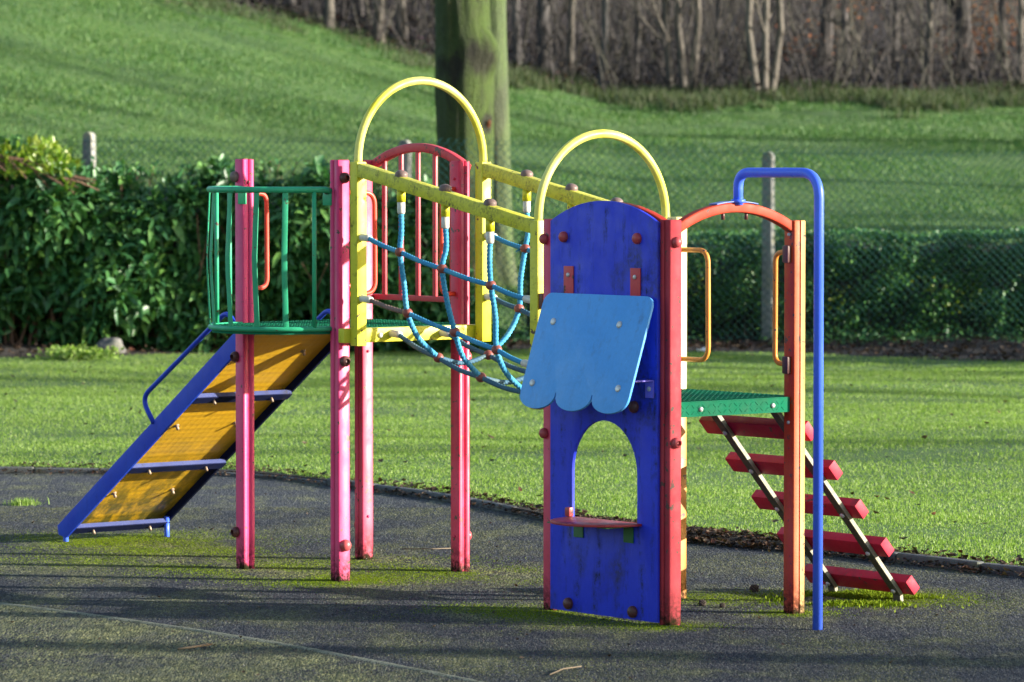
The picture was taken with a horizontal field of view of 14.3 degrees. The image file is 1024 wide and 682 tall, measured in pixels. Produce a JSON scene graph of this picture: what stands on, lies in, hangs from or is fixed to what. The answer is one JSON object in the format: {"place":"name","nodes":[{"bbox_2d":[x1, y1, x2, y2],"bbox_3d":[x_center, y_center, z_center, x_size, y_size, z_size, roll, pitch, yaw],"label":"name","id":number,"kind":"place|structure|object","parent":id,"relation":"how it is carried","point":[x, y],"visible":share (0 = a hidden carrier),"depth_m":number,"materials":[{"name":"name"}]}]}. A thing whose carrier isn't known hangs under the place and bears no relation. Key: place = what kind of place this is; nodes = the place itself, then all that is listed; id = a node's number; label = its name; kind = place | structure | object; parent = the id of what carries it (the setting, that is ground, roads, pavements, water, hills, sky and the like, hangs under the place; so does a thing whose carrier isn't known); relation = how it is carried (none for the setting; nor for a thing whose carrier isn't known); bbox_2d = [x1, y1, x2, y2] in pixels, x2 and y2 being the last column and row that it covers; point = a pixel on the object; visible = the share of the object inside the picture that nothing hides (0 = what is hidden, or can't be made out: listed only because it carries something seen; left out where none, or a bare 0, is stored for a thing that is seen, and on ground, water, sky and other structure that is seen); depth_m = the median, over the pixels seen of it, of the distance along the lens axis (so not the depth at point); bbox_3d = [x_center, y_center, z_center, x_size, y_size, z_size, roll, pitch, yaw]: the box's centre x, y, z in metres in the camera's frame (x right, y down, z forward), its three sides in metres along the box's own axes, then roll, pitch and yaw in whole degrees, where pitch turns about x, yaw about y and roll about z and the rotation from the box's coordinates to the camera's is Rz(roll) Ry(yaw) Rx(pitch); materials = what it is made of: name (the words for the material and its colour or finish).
{"place":"outdoors","nodes":[
{"label":"outdoors","id":0,"kind":"place"},
{"bbox_2d":[0,605,467,681],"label":"path","id":1,"kind":"structure","parent":0,"point":[92,659],"depth_m":18.11,"materials":[{"name":"grey asphalt"}]},
{"bbox_2d":[177,643,212,649],"bbox_3d":[-1.422,1.376,18.407,0.033,0.015,0.223,2,3,39],"label":"stick","id":2,"kind":"object","parent":1,"relation":"on","point":[194,646],"visible":1,"depth_m":18.38,"materials":[{"name":"wood"}]},
{"bbox_2d":[0,602,484,681],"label":"edging line","id":3,"kind":"object","parent":1,"relation":"on","point":[283,644],"visible":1,"depth_m":18.71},
{"bbox_2d":[0,0,1023,565],"bbox_3d":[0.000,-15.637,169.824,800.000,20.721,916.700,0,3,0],"label":"ground","id":4,"kind":"structure","parent":0,"point":[666,128],"depth_m":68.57,"materials":[{"name":"green plant"}]},
{"bbox_2d":[26,343,124,359],"bbox_3d":[-4.630,0.113,43.660,1.032,0.185,0.944,0,3,0],"label":"weed","id":5,"kind":"object","parent":4,"relation":"on","point":[71,352],"visible":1,"depth_m":43.53,"materials":[{"name":"green plant"}]},
{"bbox_2d":[96,337,125,352],"bbox_3d":[-4.428,0.052,45.043,0.347,0.181,0.365,0,3,0],"label":"stone","id":6,"kind":"object","parent":4,"relation":"on","point":[103,343],"visible":0.64,"depth_m":44.92,"materials":[{"name":"grey stone"}]},
{"bbox_2d":[0,134,508,352],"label":"laurel hedge","id":7,"kind":"object","parent":4,"relation":"on","point":[79,265],"visible":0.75,"depth_m":45.35,"materials":[{"name":"green plant"}]},
{"bbox_2d":[286,0,295,9],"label":"tree","id":8,"kind":"object","parent":4,"relation":"on","point":[288,2],"visible":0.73,"depth_m":87.67,"materials":[{"name":"grey plant"}]},
{"bbox_2d":[324,0,334,28],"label":"tree","id":9,"kind":"object","parent":4,"relation":"on","point":[328,10],"visible":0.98,"depth_m":86.69,"materials":[{"name":"grey plant"}]},
{"bbox_2d":[357,0,363,16],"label":"tree","id":10,"kind":"object","parent":4,"relation":"on","point":[360,4],"visible":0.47,"depth_m":89.71,"materials":[{"name":"grey plant"}]},
{"bbox_2d":[373,0,385,42],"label":"tree","id":11,"kind":"object","parent":4,"relation":"on","point":[380,22],"visible":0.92,"depth_m":86.69,"materials":[{"name":"grey plant"}]},
{"bbox_2d":[395,0,407,41],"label":"tree","id":12,"kind":"object","parent":4,"relation":"on","point":[403,10],"visible":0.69,"depth_m":87.68,"materials":[{"name":"grey plant"}]},
{"bbox_2d":[420,0,425,24],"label":"tree","id":13,"kind":"object","parent":4,"relation":"on","point":[425,9],"visible":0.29,"depth_m":91.70,"materials":[{"name":"grey plant"}]},
{"bbox_2d":[434,0,505,298],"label":"tree","id":14,"kind":"object","parent":4,"relation":"on","point":[466,52],"visible":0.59,"depth_m":54.58,"materials":[{"name":"green plant"}]},
{"bbox_2d":[490,0,517,288],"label":"tree","id":15,"kind":"object","parent":4,"relation":"on","point":[501,89],"visible":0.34,"depth_m":55.97,"materials":[{"name":"green plant"}]},
{"bbox_2d":[0,0,1023,335],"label":"hill grass","id":16,"kind":"structure","parent":4,"relation":"on","point":[1016,120],"depth_m":74.64,"materials":[{"name":"green plant"}]},
{"bbox_2d":[0,315,1023,681],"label":"fallen leaves","id":17,"kind":"object","parent":4,"relation":"on","point":[706,533],"visible":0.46,"depth_m":27.95,"materials":[{"name":"brown plant"}]},
{"bbox_2d":[0,467,1023,576],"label":"kerb","id":18,"kind":"structure","parent":4,"relation":"on","point":[949,560],"depth_m":25.71,"materials":[{"name":"concrete"}]},
{"bbox_2d":[0,473,1023,681],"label":"play surface","id":19,"kind":"object","parent":4,"relation":"on","point":[72,490],"visible":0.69,"depth_m":20.70,"materials":[{"name":"rubber"}]},
{"bbox_2d":[3,496,49,505],"bbox_3d":[-3.083,1.015,26.105,0.383,0.060,0.256,-1,3,-27],"label":"grass tuft","id":20,"kind":"object","parent":19,"relation":"on","point":[22,502],"visible":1,"depth_m":26.05,"materials":[{"name":"green plant"}]},
{"bbox_2d":[402,548,450,548],"bbox_3d":[-0.473,1.172,23.055,0.293,0.010,0.065,0,3,-4],"label":"stick","id":21,"kind":"object","parent":19,"relation":"on","point":[426,548],"visible":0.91,"depth_m":23.05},
{"bbox_2d":[58,77,919,629],"bbox_3d":[-0.314,-0.041,21.514,2.085,2.696,6.014,-2,3,-39],"label":"climbing frame","id":22,"kind":"object","parent":19,"relation":"on","point":[606,299],"visible":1,"depth_m":20.38,"materials":[{"name":"pink paint"}]},
{"bbox_2d":[1,532,1010,672],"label":"pale debris","id":23,"kind":"object","parent":19,"relation":"on","point":[428,603],"visible":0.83,"depth_m":19.93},
{"bbox_2d":[0,507,1023,681],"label":"rubber crumb","id":24,"kind":"object","parent":19,"relation":"on","point":[596,632],"visible":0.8,"depth_m":19.61,"materials":[{"name":"grey rubber"}]},
{"bbox_2d":[0,527,1023,633],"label":"moss","id":25,"kind":"object","parent":19,"relation":"on","point":[124,540],"visible":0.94,"depth_m":21.66,"materials":[{"name":"green plant"}]},
{"bbox_2d":[549,666,581,674],"bbox_3d":[0.223,1.414,17.569,0.022,0.013,0.305,1,3,27],"label":"stick","id":26,"kind":"object","parent":19,"relation":"on","point":[564,668],"visible":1,"depth_m":17.58,"materials":[{"name":"beige wood"}]},
{"bbox_2d":[698,600,705,605],"bbox_3d":[0.940,1.295,20.177,0.040,0.036,0.039,0,3,0],"label":"pine cone","id":27,"kind":"object","parent":19,"relation":"on","point":[702,602],"visible":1,"depth_m":20.16,"materials":[{"name":"brown plant"}]},
{"bbox_2d":[749,584,758,591],"bbox_3d":[1.235,1.263,20.826,0.050,0.045,0.048,0,3,0],"label":"pine cone","id":28,"kind":"object","parent":19,"relation":"on","point":[754,588],"visible":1,"depth_m":20.81,"materials":[{"name":"brown plant"}]},
{"bbox_2d":[749,588,975,612],"bbox_3d":[1.753,1.279,20.508,1.104,0.028,1.281,0,3,0],"label":"moss","id":29,"kind":"object","parent":19,"relation":"on","point":[860,595],"visible":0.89,"depth_m":20.45,"materials":[{"name":"green plant"}]},
{"bbox_2d":[511,0,521,66],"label":"tree","id":30,"kind":"object","parent":4,"relation":"on","point":[515,14],"visible":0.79,"depth_m":87.72,"materials":[{"name":"grey plant"}]},
{"bbox_2d":[19,132,1023,342],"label":"chain link fence","id":31,"kind":"object","parent":4,"relation":"on","point":[89,145],"visible":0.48,"depth_m":48.76,"materials":[{"name":"metal"}]},
{"bbox_2d":[537,0,553,72],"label":"tree","id":32,"kind":"object","parent":4,"relation":"on","point":[546,5],"visible":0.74,"depth_m":88.66,"materials":[{"name":"grey plant"}]},
{"bbox_2d":[566,0,587,72],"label":"tree","id":33,"kind":"object","parent":4,"relation":"on","point":[570,30],"visible":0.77,"depth_m":89.73,"materials":[{"name":"grey plant"}]},
{"bbox_2d":[152,0,1023,119],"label":"rough grass","id":34,"kind":"structure","parent":4,"relation":"on","point":[520,77],"depth_m":85.50,"materials":[{"name":"green plant"}]},
{"bbox_2d":[597,0,609,91],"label":"tree","id":35,"kind":"object","parent":4,"relation":"on","point":[605,22],"visible":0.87,"depth_m":86.73,"materials":[{"name":"grey plant"}]},
{"bbox_2d":[231,0,1023,94],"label":"undergrowth","id":36,"kind":"object","parent":4,"relation":"on","point":[789,18],"visible":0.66,"depth_m":88.84,"materials":[{"name":"brown plant"}]},
{"bbox_2d":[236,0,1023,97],"bbox_3d":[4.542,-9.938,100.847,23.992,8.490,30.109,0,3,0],"label":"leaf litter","id":37,"kind":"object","parent":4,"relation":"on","point":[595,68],"visible":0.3,"depth_m":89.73,"materials":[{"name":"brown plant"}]},
{"bbox_2d":[631,0,641,84],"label":"tree","id":38,"kind":"object","parent":4,"relation":"on","point":[639,23],"visible":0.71,"depth_m":89.76,"materials":[{"name":"grey plant"}]},
{"bbox_2d":[628,0,687,90],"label":"tree","id":39,"kind":"object","parent":4,"relation":"on","point":[662,29],"visible":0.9,"depth_m":87.75,"materials":[{"name":"grey plant"}]},
{"bbox_2d":[674,0,701,90],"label":"tree","id":40,"kind":"object","parent":4,"relation":"on","point":[683,81],"visible":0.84,"depth_m":87.77,"materials":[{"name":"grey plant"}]},
{"bbox_2d":[714,0,726,75],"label":"tree","id":41,"kind":"object","parent":4,"relation":"on","point":[718,10],"visible":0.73,"depth_m":90.73,"materials":[{"name":"grey plant"}]},
{"bbox_2d":[498,226,1023,345],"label":"clipped hedge","id":42,"kind":"object","parent":4,"relation":"on","point":[894,276],"visible":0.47,"depth_m":49.31,"materials":[{"name":"green plant"}]},
{"bbox_2d":[745,0,783,95],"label":"tree","id":43,"kind":"object","parent":4,"relation":"on","point":[766,83],"visible":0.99,"depth_m":86.28,"materials":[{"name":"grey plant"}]},
{"bbox_2d":[817,0,833,65],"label":"tree","id":44,"kind":"object","parent":4,"relation":"on","point":[829,29],"visible":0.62,"depth_m":93.64,"materials":[{"name":"grey plant"}]},
{"bbox_2d":[840,0,851,73],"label":"tree","id":45,"kind":"object","parent":4,"relation":"on","point":[843,10],"visible":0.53,"depth_m":91.73,"materials":[{"name":"grey plant"}]},
{"bbox_2d":[820,0,879,74],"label":"fallen bough","id":46,"kind":"object","parent":4,"relation":"on","point":[851,29],"visible":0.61,"depth_m":91.76,"materials":[{"name":"wood"}]},
{"bbox_2d":[770,0,1016,68],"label":"russet leaves","id":47,"kind":"object","parent":4,"relation":"on","point":[983,37],"visible":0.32,"depth_m":94.63,"materials":[{"name":"brown plant"}]},
{"bbox_2d":[889,0,899,61],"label":"tree","id":48,"kind":"object","parent":4,"relation":"on","point":[895,6],"visible":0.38,"depth_m":94.67,"materials":[{"name":"grey plant"}]},
{"bbox_2d":[894,0,932,82],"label":"tree","id":49,"kind":"object","parent":4,"relation":"on","point":[930,20],"visible":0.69,"depth_m":89.76,"materials":[{"name":"grey plant"}]},
{"bbox_2d":[943,0,974,70],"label":"tree","id":50,"kind":"object","parent":4,"relation":"on","point":[959,15],"visible":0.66,"depth_m":92.64,"materials":[{"name":"grey plant"}]},
{"bbox_2d":[998,0,1007,72],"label":"tree","id":51,"kind":"object","parent":4,"relation":"on","point":[1000,11],"visible":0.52,"depth_m":91.72,"materials":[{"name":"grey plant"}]},
{"bbox_2d":[1017,0,1023,82],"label":"tree","id":52,"kind":"object","parent":4,"relation":"on","point":[1020,43],"visible":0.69,"depth_m":88.71,"materials":[{"name":"grey plant"}]}
]}

